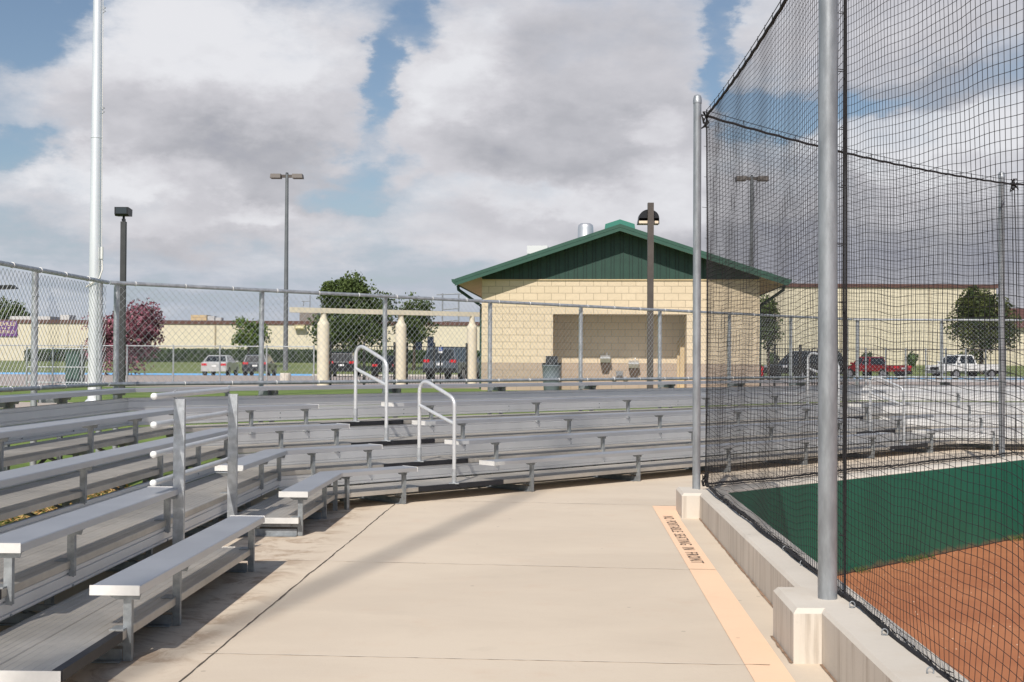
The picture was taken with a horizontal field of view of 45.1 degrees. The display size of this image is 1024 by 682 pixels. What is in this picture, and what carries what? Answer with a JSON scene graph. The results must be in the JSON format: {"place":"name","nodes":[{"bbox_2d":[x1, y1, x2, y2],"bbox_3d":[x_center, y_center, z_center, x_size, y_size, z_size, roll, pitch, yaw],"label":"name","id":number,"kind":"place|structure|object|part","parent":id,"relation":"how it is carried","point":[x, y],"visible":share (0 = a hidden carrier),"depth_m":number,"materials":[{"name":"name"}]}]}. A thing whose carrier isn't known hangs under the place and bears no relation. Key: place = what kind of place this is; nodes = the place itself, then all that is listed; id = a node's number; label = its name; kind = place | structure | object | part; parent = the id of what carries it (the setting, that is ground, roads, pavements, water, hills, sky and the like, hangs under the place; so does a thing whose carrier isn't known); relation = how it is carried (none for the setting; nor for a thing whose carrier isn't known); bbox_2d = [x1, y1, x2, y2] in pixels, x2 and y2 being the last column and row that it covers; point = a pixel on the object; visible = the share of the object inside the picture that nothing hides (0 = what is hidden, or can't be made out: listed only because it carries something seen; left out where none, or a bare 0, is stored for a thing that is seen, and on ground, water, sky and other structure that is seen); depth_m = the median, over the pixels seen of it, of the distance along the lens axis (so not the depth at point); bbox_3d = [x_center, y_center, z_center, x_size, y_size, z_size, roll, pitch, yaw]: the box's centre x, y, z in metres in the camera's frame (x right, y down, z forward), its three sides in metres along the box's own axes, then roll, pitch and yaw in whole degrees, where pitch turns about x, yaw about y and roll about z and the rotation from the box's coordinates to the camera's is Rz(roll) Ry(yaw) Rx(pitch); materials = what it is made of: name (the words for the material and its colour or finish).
{"place":"outdoors","nodes":[
{"label":"outdoors","id":0,"kind":"place"},
{"bbox_2d":[169,385,811,393],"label":"concrete path","id":1,"kind":"structure","parent":0,"point":[278,385],"depth_m":41.66,"materials":[{"name":"grey concrete"}]},
{"bbox_2d":[0,374,1022,386],"bbox_3d":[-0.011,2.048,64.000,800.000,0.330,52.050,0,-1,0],"label":"parking lot","id":2,"kind":"structure","parent":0,"point":[198,377],"depth_m":60.82,"materials":[{"name":"grey asphalt"}]},
{"bbox_2d":[26,347,87,385],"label":"chain link gate","id":3,"kind":"structure","parent":2,"relation":"on","point":[53,367],"depth_m":37.98,"materials":[{"name":"grey metal"}]},
{"bbox_2d":[65,351,84,383],"bbox_3d":[-13.905,0.886,39.240,0.480,1.100,0.540,0,-1,0],"label":"utility cabinet","id":4,"kind":"object","parent":2,"relation":"on","point":[70,378],"visible":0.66,"depth_m":38.98,"materials":[{"name":"green"}]},
{"bbox_3d":[-13.905,0.882,38.982,0.360,0.940,0.015,0,-1,0],"label":"door","id":5,"kind":"part","parent":4,"relation":"part of","materials":[{"name":"green"}]},
{"bbox_2d":[81,298,164,374],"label":"crape myrtle","id":6,"kind":"object","parent":2,"relation":"on","point":[134,316],"visible":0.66,"depth_m":81.31,"materials":[{"name":"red plant"}]},
{"bbox_2d":[0,372,311,375],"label":"parking curb","id":7,"kind":"structure","parent":2,"relation":"on","point":[165,374],"depth_m":90.03,"materials":[{"name":"concrete"}]},
{"bbox_2d":[0,344,314,384],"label":"fence","id":8,"kind":"object","parent":2,"relation":"on","point":[173,362],"visible":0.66,"depth_m":43.84,"materials":[{"name":"silver metal"}]},
{"bbox_2d":[201,355,238,374],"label":"parked car","id":9,"kind":"object","parent":2,"relation":"on","point":[210,358],"visible":0.78,"depth_m":84.88,"materials":[{"name":"grey paint"}]},
{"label":"rear window","id":10,"kind":"part","parent":9,"relation":"part of","materials":[{"name":"black glass"}]},
{"bbox_2d":[242,354,276,375],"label":"parked car","id":11,"kind":"object","parent":2,"relation":"on","point":[255,364],"visible":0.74,"depth_m":84.44,"materials":[{"name":"grey paint"}]},
{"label":"rear window","id":12,"kind":"part","parent":11,"relation":"part of","materials":[{"name":"black glass"}]},
{"bbox_2d":[270,172,303,380],"bbox_3d":[-8.618,-2.378,47.043,1.240,8.110,0.420,0,-1,0],"label":"parking light","id":13,"kind":"object","parent":2,"relation":"on","point":[286,176],"visible":0.77,"depth_m":46.97,"materials":[{"name":"metal"}]},
{"bbox_2d":[332,352,361,376],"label":"parked car","id":14,"kind":"object","parent":2,"relation":"on","point":[359,366],"visible":0.35,"depth_m":80.01,"materials":[{"name":"black paint"}]},
{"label":"rear window","id":15,"kind":"part","parent":14,"relation":"part of","materials":[{"name":"black glass"}]},
{"bbox_2d":[329,341,394,384],"bbox_3d":[-5.364,0.862,44.346,2.632,1.680,0.097,1,-1,-33],"label":"iron fence","id":16,"kind":"object","parent":2,"relation":"on","point":[330,365],"visible":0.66,"depth_m":44.09,"materials":[{"name":"black metal"}]},
{"bbox_2d":[372,355,392,376],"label":"parked car","id":17,"kind":"object","parent":2,"relation":"on","point":[379,365],"visible":0.38,"depth_m":80.00,"materials":[{"name":"black paint"}]},
{"bbox_2d":[289,307,479,384],"bbox_3d":[-4.476,0.260,44.923,7.722,2.810,0.444,1,-1,-33],"label":"gateway","id":18,"kind":"object","parent":2,"relation":"on","point":[324,347],"visible":0.77,"depth_m":45.01,"materials":[{"name":"paint"}]},
{"bbox_2d":[312,374,457,375],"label":"parking curb","id":19,"kind":"structure","parent":2,"relation":"on","point":[381,375],"depth_m":90.03,"materials":[{"name":"grey concrete"}]},
{"bbox_2d":[406,342,467,383],"bbox_3d":[-2.790,0.901,46.001,2.602,1.680,0.096,1,-1,-32],"label":"iron fence","id":20,"kind":"object","parent":2,"relation":"on","point":[433,346],"visible":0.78,"depth_m":45.90,"materials":[{"name":"black metal"}]},
{"bbox_2d":[439,345,442,383],"bbox_3d":[-2.750,0.957,47.575,0.170,1.620,0.080,0,-1,0],"label":"parking sign","id":21,"kind":"object","parent":2,"relation":"on","point":[440,348],"visible":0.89,"depth_m":47.56,"materials":[{"name":"white metal"}]},
{"bbox_2d":[424,347,478,378],"bbox_3d":[-3.106,1.209,66.789,2.230,1.736,5.000,0,-1,16],"label":"parked van","id":22,"kind":"object","parent":2,"relation":"on","point":[462,360],"visible":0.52,"depth_m":64.58,"materials":[{"name":"grey paint"}]},
{"bbox_3d":[-3.755,0.734,64.526,1.614,0.587,0.088,0,-1,16],"label":"rear window","id":23,"kind":"part","parent":22,"relation":"part of","materials":[{"name":"black glass"}]},
{"bbox_3d":[-2.770,0.729,64.974,0.168,0.672,1.218,0,-1,16],"label":"side window","id":24,"kind":"part","parent":22,"relation":"part of","materials":[{"name":"black glass"}]},
{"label":"side window","id":25,"kind":"part","parent":22,"relation":"part of","materials":[{"name":"black glass"}]},
{"bbox_2d":[451,219,789,389],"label":"block building","id":26,"kind":"structure","parent":2,"relation":"on","point":[607,266],"depth_m":35.76,"materials":[{"name":"beige brick"}]},
{"bbox_2d":[600,355,609,372],"bbox_3d":[2.781,0.636,36.732,0.300,0.611,0.352,0,-1,4],"label":"drinking fountain","id":27,"kind":"object","parent":26,"relation":"attached to","point":[604,362],"visible":0.77,"depth_m":36.72,"materials":[{"name":"silver metal"}]},
{"bbox_2d":[616,371,622,375],"bbox_3d":[3.210,0.975,36.822,0.200,0.160,0.080,0,-1,0],"label":"valve box","id":28,"kind":"object","parent":26,"relation":"attached to","point":[618,373],"visible":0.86,"depth_m":36.81,"materials":[{"name":"grey"}]},
{"bbox_2d":[628,358,638,377],"bbox_3d":[3.618,0.800,36.668,0.300,0.611,0.352,0,-1,4],"label":"drinking fountain","id":29,"kind":"object","parent":26,"relation":"attached to","point":[631,367],"visible":0.9,"depth_m":36.66,"materials":[{"name":"silver metal"}]},
{"bbox_2d":[737,175,768,266],"bbox_3d":[9.142,-2.286,47.043,1.240,8.110,0.420,0,-1,0],"label":"parking light","id":30,"kind":"object","parent":2,"relation":"on","point":[751,191],"visible":0.32,"depth_m":47.03,"materials":[{"name":"metal"}]},
{"bbox_2d":[760,294,783,379],"bbox_3d":[12.314,-0.091,59.995,1.936,4.468,1.893,0,-1,0],"label":"oak tree","id":31,"kind":"object","parent":2,"relation":"on","point":[772,322],"visible":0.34,"depth_m":59.70,"materials":[{"name":"green plant"}]},
{"bbox_2d":[763,351,842,379],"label":"parked car","id":32,"kind":"object","parent":2,"relation":"on","point":[787,367],"visible":0.12,"depth_m":70.56,"materials":[{"name":"black paint"}]},
{"bbox_2d":[773,344,842,385],"bbox_3d":[11.095,0.972,45.991,2.670,1.680,0.070,0,-1,0],"label":"iron fence","id":33,"kind":"object","parent":2,"relation":"on","point":[774,353],"visible":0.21,"depth_m":45.98,"materials":[{"name":"black metal"}]},
{"bbox_2d":[849,357,910,378],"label":"parked car","id":34,"kind":"object","parent":2,"relation":"on","point":[875,366],"visible":0.45,"depth_m":85.89,"materials":[{"name":"red paint"}]},
{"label":"rear window","id":35,"kind":"part","parent":34,"relation":"part of","materials":[{"name":"black glass"}]},
{"bbox_2d":[851,378,949,378],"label":"parking curb","id":36,"kind":"structure","parent":2,"relation":"on","point":[895,378],"depth_m":90.03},
{"bbox_2d":[849,348,1023,384],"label":"fence","id":37,"kind":"object","parent":2,"relation":"on","point":[866,349],"visible":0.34,"depth_m":45.98,"materials":[{"name":"grey metal"}]},
{"bbox_2d":[928,355,998,378],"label":"parked car","id":38,"kind":"object","parent":2,"relation":"on","point":[961,359],"visible":0.47,"depth_m":86.15,"materials":[{"name":"white paint"}]},
{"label":"side window","id":39,"kind":"part","parent":38,"relation":"part of","materials":[{"name":"black glass"}]},
{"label":"side window","id":40,"kind":"part","parent":38,"relation":"part of","materials":[{"name":"black glass"}]},
{"bbox_2d":[0,441,1023,681],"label":"concrete walkway","id":41,"kind":"structure","parent":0,"point":[358,607],"depth_m":7.87,"materials":[{"name":"beige concrete"}]},
{"bbox_2d":[0,484,128,525],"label":"straw litter","id":42,"kind":"object","parent":41,"relation":"on","point":[37,512],"visible":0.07,"depth_m":11.82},
{"bbox_2d":[0,388,341,681],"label":"bleacher","id":43,"kind":"object","parent":41,"relation":"on","point":[45,557],"visible":0.87,"depth_m":8.30,"materials":[{"name":"metal"}]},
{"bbox_2d":[150,385,237,544],"bbox_3d":[-2.414,0.979,9.465,0.132,1.241,2.004,0,-1,1],"label":"guard rail","id":44,"kind":"object","parent":43,"relation":"attached to","point":[179,420],"visible":0.98,"depth_m":8.93,"materials":[{"name":"silver metal"}]},
{"bbox_2d":[179,504,394,681],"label":"crack joint","id":45,"kind":"object","parent":41,"relation":"on","point":[276,600],"visible":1,"depth_m":7.68,"materials":[{"name":"brown"}]},
{"bbox_2d":[201,500,765,664],"bbox_3d":[-0.061,1.673,9.784,3.224,0.001,7.041,0,-1,4],"label":"slab joint","id":46,"kind":"object","parent":41,"relation":"on","point":[490,658],"visible":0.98,"depth_m":6.34,"materials":[{"name":"beige concrete"}]},
{"bbox_2d":[128,379,959,509],"bbox_3d":[2.056,1.218,17.917,15.287,1.196,2.833,1,-1,-43],"label":"bleacher","id":47,"kind":"object","parent":41,"relation":"on","point":[537,446],"visible":0.75,"depth_m":15.70,"materials":[{"name":"metal"}]},
{"bbox_2d":[350,345,390,440],"bbox_3d":[-1.682,0.611,14.695,0.156,1.132,0.766,1,-1,-43],"label":"aisle handrail","id":48,"kind":"object","parent":47,"relation":"on","point":[355,409],"visible":1,"depth_m":14.66,"materials":[{"name":"silver metal"}]},
{"bbox_2d":[414,380,458,483],"bbox_3d":[-0.845,1.007,13.804,0.156,1.132,0.766,1,-1,-43],"label":"aisle handrail","id":49,"kind":"object","parent":47,"relation":"on","point":[440,416],"visible":1,"depth_m":13.75,"materials":[{"name":"silver metal"}]},
{"bbox_2d":[806,352,842,417],"bbox_3d":[5.405,0.755,21.419,0.156,1.132,0.766,1,-1,-43],"label":"aisle handrail","id":50,"kind":"object","parent":47,"relation":"on","point":[816,371],"visible":0.48,"depth_m":21.51,"materials":[{"name":"silver metal"}]},
{"bbox_2d":[869,376,905,444],"bbox_3d":[6.242,1.151,20.527,0.156,1.132,0.766,1,-1,-43],"label":"aisle handrail","id":51,"kind":"object","parent":47,"relation":"on","point":[888,399],"visible":0.74,"depth_m":20.47,"materials":[{"name":"silver metal"}]},
{"bbox_2d":[653,506,794,681],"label":"painted strip","id":52,"kind":"object","parent":41,"relation":"on","point":[752,646],"visible":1,"depth_m":7.55,"materials":[{"name":"orange paint"}]},
{"bbox_2d":[699,518,836,681],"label":"wall foot dirt","id":53,"kind":"structure","parent":41,"relation":"on","point":[778,644],"depth_m":7.97,"materials":[{"name":"brown soil"}]},
{"bbox_2d":[861,379,1023,450],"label":"bleacher","id":54,"kind":"object","parent":41,"relation":"on","point":[939,419],"visible":0.52,"depth_m":23.26,"materials":[{"name":"metal"}]},
{"bbox_2d":[0,386,1023,525],"bbox_3d":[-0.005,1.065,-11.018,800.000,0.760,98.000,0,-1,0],"label":"grass ground","id":55,"kind":"structure","parent":0,"point":[243,393],"depth_m":28.02,"materials":[{"name":"green plant"}]},
{"bbox_2d":[0,285,17,289],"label":"street lamp","id":56,"kind":"object","parent":55,"relation":"on","point":[9,286],"visible":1,"depth_m":34.91,"materials":[{"name":"grey metal"}]},
{"bbox_2d":[15,402,72,407],"bbox_3d":[-8.106,1.173,22.534,3.600,0.001,2.900,0,-1,0],"label":"flagpole pad","id":57,"kind":"object","parent":55,"relation":"on","point":[23,404],"depth_m":22.80,"materials":[{"name":"white concrete"}]},
{"bbox_2d":[85,0,105,400],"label":"flagpole","id":58,"kind":"object","parent":57,"relation":"on","point":[95,258],"visible":0.73,"depth_m":22.73,"materials":[{"name":"metal"}]},
{"bbox_2d":[0,260,109,512],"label":"chain link fence","id":59,"kind":"object","parent":55,"relation":"on","point":[33,387],"visible":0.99,"depth_m":12.00,"materials":[{"name":"metal"}]},
{"bbox_2d":[114,207,132,387],"bbox_3d":[-9.483,-0.969,30.017,0.335,4.560,0.344,0,-1,0],"label":"floodlight post","id":60,"kind":"object","parent":55,"relation":"on","point":[123,212],"visible":0.96,"depth_m":29.96,"materials":[{"name":"black metal"}]},
{"bbox_2d":[108,281,851,490],"bbox_3d":[1.081,0.642,18.957,15.345,2.414,0.120,1,-1,-43],"label":"chain link fence","id":61,"kind":"object","parent":55,"relation":"on","point":[115,383],"visible":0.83,"depth_m":16.61,"materials":[{"name":"metal"}]},
{"bbox_2d":[542,356,561,389],"bbox_3d":[1.105,0.917,34.440,0.570,0.990,0.570,0,-1,0],"label":"trash can","id":62,"kind":"object","parent":55,"relation":"on","point":[550,359],"visible":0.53,"depth_m":34.24,"materials":[{"name":"black metal"}]},
{"bbox_2d":[637,203,658,387],"bbox_3d":[2.886,-0.791,26.154,0.453,4.249,0.392,0,-1,0],"label":"dome lamp","id":63,"kind":"object","parent":55,"relation":"on","point":[649,217],"visible":0.96,"depth_m":25.97,"materials":[{"name":"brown metal"}]},
{"bbox_2d":[853,318,1023,401],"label":"chain link fence","id":64,"kind":"object","parent":55,"relation":"on","point":[943,376],"visible":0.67,"depth_m":24.18,"materials":[{"name":"metal"}]},
{"bbox_2d":[0,360,1023,376],"bbox_3d":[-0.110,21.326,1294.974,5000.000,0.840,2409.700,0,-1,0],"label":"lawn","id":65,"kind":"structure","parent":0,"point":[308,369],"depth_m":97.95,"materials":[{"name":"green plant"}]},
{"bbox_2d":[0,296,30,318],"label":"oak tree","id":66,"kind":"object","parent":65,"relation":"on","point":[14,311],"visible":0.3,"depth_m":149.56,"materials":[{"name":"green plant"}]},
{"bbox_2d":[23,349,56,360],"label":"hedge","id":67,"kind":"object","parent":65,"relation":"on","point":[44,356],"visible":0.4,"depth_m":107.97,"materials":[{"name":"green plant"}]},
{"bbox_2d":[56,347,392,362],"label":"hedge","id":68,"kind":"object","parent":65,"relation":"on","point":[198,357],"visible":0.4,"depth_m":107.99,"materials":[{"name":"green plant"}]},
{"bbox_2d":[0,295,479,360],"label":"long building","id":69,"kind":"structure","parent":65,"relation":"on","point":[188,330],"depth_m":118.02,"materials":[{"name":"beige brick"}]},
{"bbox_2d":[0,321,17,335],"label":"wall sign","id":70,"kind":"object","parent":69,"relation":"attached to","point":[8,329],"visible":0.73,"depth_m":117.91,"materials":[{"name":"purple"}]},
{"bbox_2d":[427,336,433,347],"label":"door","id":71,"kind":"structure","parent":69,"relation":"in","point":[431,339],"depth_m":117.97,"materials":[{"name":"grey"}]},
{"bbox_2d":[230,316,271,353],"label":"young tree","id":72,"kind":"object","parent":65,"relation":"on","point":[253,331],"visible":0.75,"depth_m":99.36,"materials":[{"name":"green plant"}]},
{"bbox_2d":[304,270,400,351],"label":"oak tree","id":73,"kind":"object","parent":65,"relation":"on","point":[348,285],"visible":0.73,"depth_m":93.72,"materials":[{"name":"green plant"}]},
{"bbox_2d":[391,291,438,369],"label":"oak tree","id":74,"kind":"object","parent":65,"relation":"on","point":[415,321],"visible":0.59,"depth_m":96.62,"materials":[{"name":"green plant"}]},
{"bbox_2d":[408,349,478,362],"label":"hedge","id":75,"kind":"object","parent":65,"relation":"on","point":[410,357],"visible":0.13,"depth_m":107.99,"materials":[{"name":"green plant"}]},
{"bbox_2d":[437,293,460,321],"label":"utility tower","id":76,"kind":"structure","parent":65,"relation":"on","point":[442,294],"depth_m":145.02,"materials":[{"name":"grey metal"}]},
{"bbox_2d":[760,283,997,364],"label":"tall building","id":77,"kind":"structure","parent":65,"relation":"on","point":[922,308],"depth_m":118.04,"materials":[{"name":"beige brick"}]},
{"bbox_2d":[904,351,917,366],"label":"round shrub","id":78,"kind":"object","parent":65,"relation":"on","point":[913,361],"visible":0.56,"depth_m":105.76,"materials":[{"name":"green plant"}]},
{"bbox_2d":[943,285,1021,374],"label":"upright tree","id":79,"kind":"object","parent":65,"relation":"on","point":[962,301],"visible":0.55,"depth_m":94.26,"materials":[{"name":"green plant"}]},
{"bbox_2d":[996,308,1023,365],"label":"building","id":80,"kind":"structure","parent":65,"relation":"on","point":[1020,357],"depth_m":119.00,"materials":[{"name":"beige paint"}]},
{"bbox_2d":[0,0,1023,321],"label":"sky","id":81,"kind":"structure","parent":0,"point":[433,143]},
{"bbox_2d":[837,538,1023,681],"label":"infield clay","id":82,"kind":"structure","parent":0,"point":[951,659],"depth_m":12.00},
{"bbox_2d":[676,456,1023,681],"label":"retaining wall","id":83,"kind":"structure","parent":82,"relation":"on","point":[840,638],"depth_m":11.96,"materials":[{"name":"concrete"}]},
{"bbox_2d":[692,94,701,489],"bbox_3d":[1.865,-0.490,12.430,0.090,4.002,0.090,0,-1,0],"label":"backstop pole","id":84,"kind":"object","parent":83,"relation":"on","point":[696,439],"visible":0.86,"depth_m":12.40,"materials":[{"name":"grey metal"}]},
{"bbox_2d":[701,111,708,128],"bbox_3d":[1.953,-2.235,12.457,0.090,0.178,0.071,0,-1,0],"label":"rope knot","id":85,"kind":"object","parent":84,"relation":"attached to","point":[704,121],"visible":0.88,"depth_m":12.45,"materials":[{"name":"black fabric"}]},
{"bbox_2d":[704,109,1014,486],"bbox_3d":[4.465,-0.380,14.743,6.886,3.826,0.082,1,-1,-43],"label":"safety net","id":86,"kind":"object","parent":84,"relation":"attached to","point":[873,343],"visible":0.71,"depth_m":14.72,"materials":[{"name":"black fabric"}]},
{"bbox_2d":[701,472,707,485],"bbox_3d":[1.942,1.387,12.398,0.077,0.148,0.075,0,-1,0],"label":"rope knot","id":87,"kind":"object","parent":86,"relation":"attached to","point":[704,479],"visible":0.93,"depth_m":12.38,"materials":[{"name":"black fabric"}]},
{"bbox_2d":[1010,178,1018,191],"bbox_3d":[6.975,-2.160,17.115,0.117,0.189,0.059,0,-1,4],"label":"rope knot","id":88,"kind":"object","parent":86,"relation":"attached to","point":[1013,180],"visible":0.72,"depth_m":17.10,"materials":[{"name":"black fabric"}]},
{"bbox_2d":[818,0,837,599],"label":"backstop pole","id":89,"kind":"object","parent":83,"relation":"on","point":[827,272],"visible":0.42,"depth_m":6.51,"materials":[{"name":"grey metal"}]},
{"bbox_2d":[705,0,851,597],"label":"safety net","id":90,"kind":"object","parent":89,"relation":"attached to","point":[762,42],"visible":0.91,"depth_m":8.90,"materials":[{"name":"black fabric"}]},
{"bbox_2d":[837,0,1023,681],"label":"safety net","id":91,"kind":"object","parent":89,"relation":"attached to","point":[917,653],"visible":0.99,"depth_m":5.15,"materials":[{"name":"black fabric"}]},
{"bbox_2d":[998,172,1004,456],"bbox_3d":[6.837,-0.378,17.209,0.094,3.982,0.094,0,-1,0],"label":"backstop pole","id":92,"kind":"object","parent":83,"relation":"on","point":[1001,330],"visible":0.77,"depth_m":17.18,"materials":[{"name":"grey metal"}]},
{"bbox_2d":[1013,180,1023,454],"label":"safety net","id":93,"kind":"object","parent":92,"relation":"attached to","point":[1020,453],"visible":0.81,"depth_m":17.08,"materials":[{"name":"black"}]},
{"bbox_2d":[854,566,873,573],"bbox_3d":[3.918,2.540,13.746,0.291,0.082,0.176,1,-1,-35],"label":"weed","id":94,"kind":"object","parent":82,"relation":"on","point":[862,569],"visible":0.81,"depth_m":13.73,"materials":[{"name":"green plant"}]},
{"bbox_2d":[898,552,935,563],"bbox_3d":[4.813,2.556,14.568,0.723,0.084,0.221,1,-1,-40],"label":"weed","id":95,"kind":"object","parent":82,"relation":"on","point":[907,560],"visible":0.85,"depth_m":14.54,"materials":[{"name":"green plant"}]},
{"bbox_2d":[837,537,1021,575],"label":"wall foot shadow gap","id":96,"kind":"structure","parent":82,"relation":"on","point":[928,556],"depth_m":14.95,"materials":[{"name":"soil"}]},
{"bbox_2d":[1005,534,1021,540],"bbox_3d":[6.876,2.597,16.481,0.252,0.085,0.882,-1,-1,43],"label":"weed","id":97,"kind":"object","parent":82,"relation":"on","point":[1015,538],"visible":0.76,"depth_m":16.28,"materials":[{"name":"green plant"}]}
]}

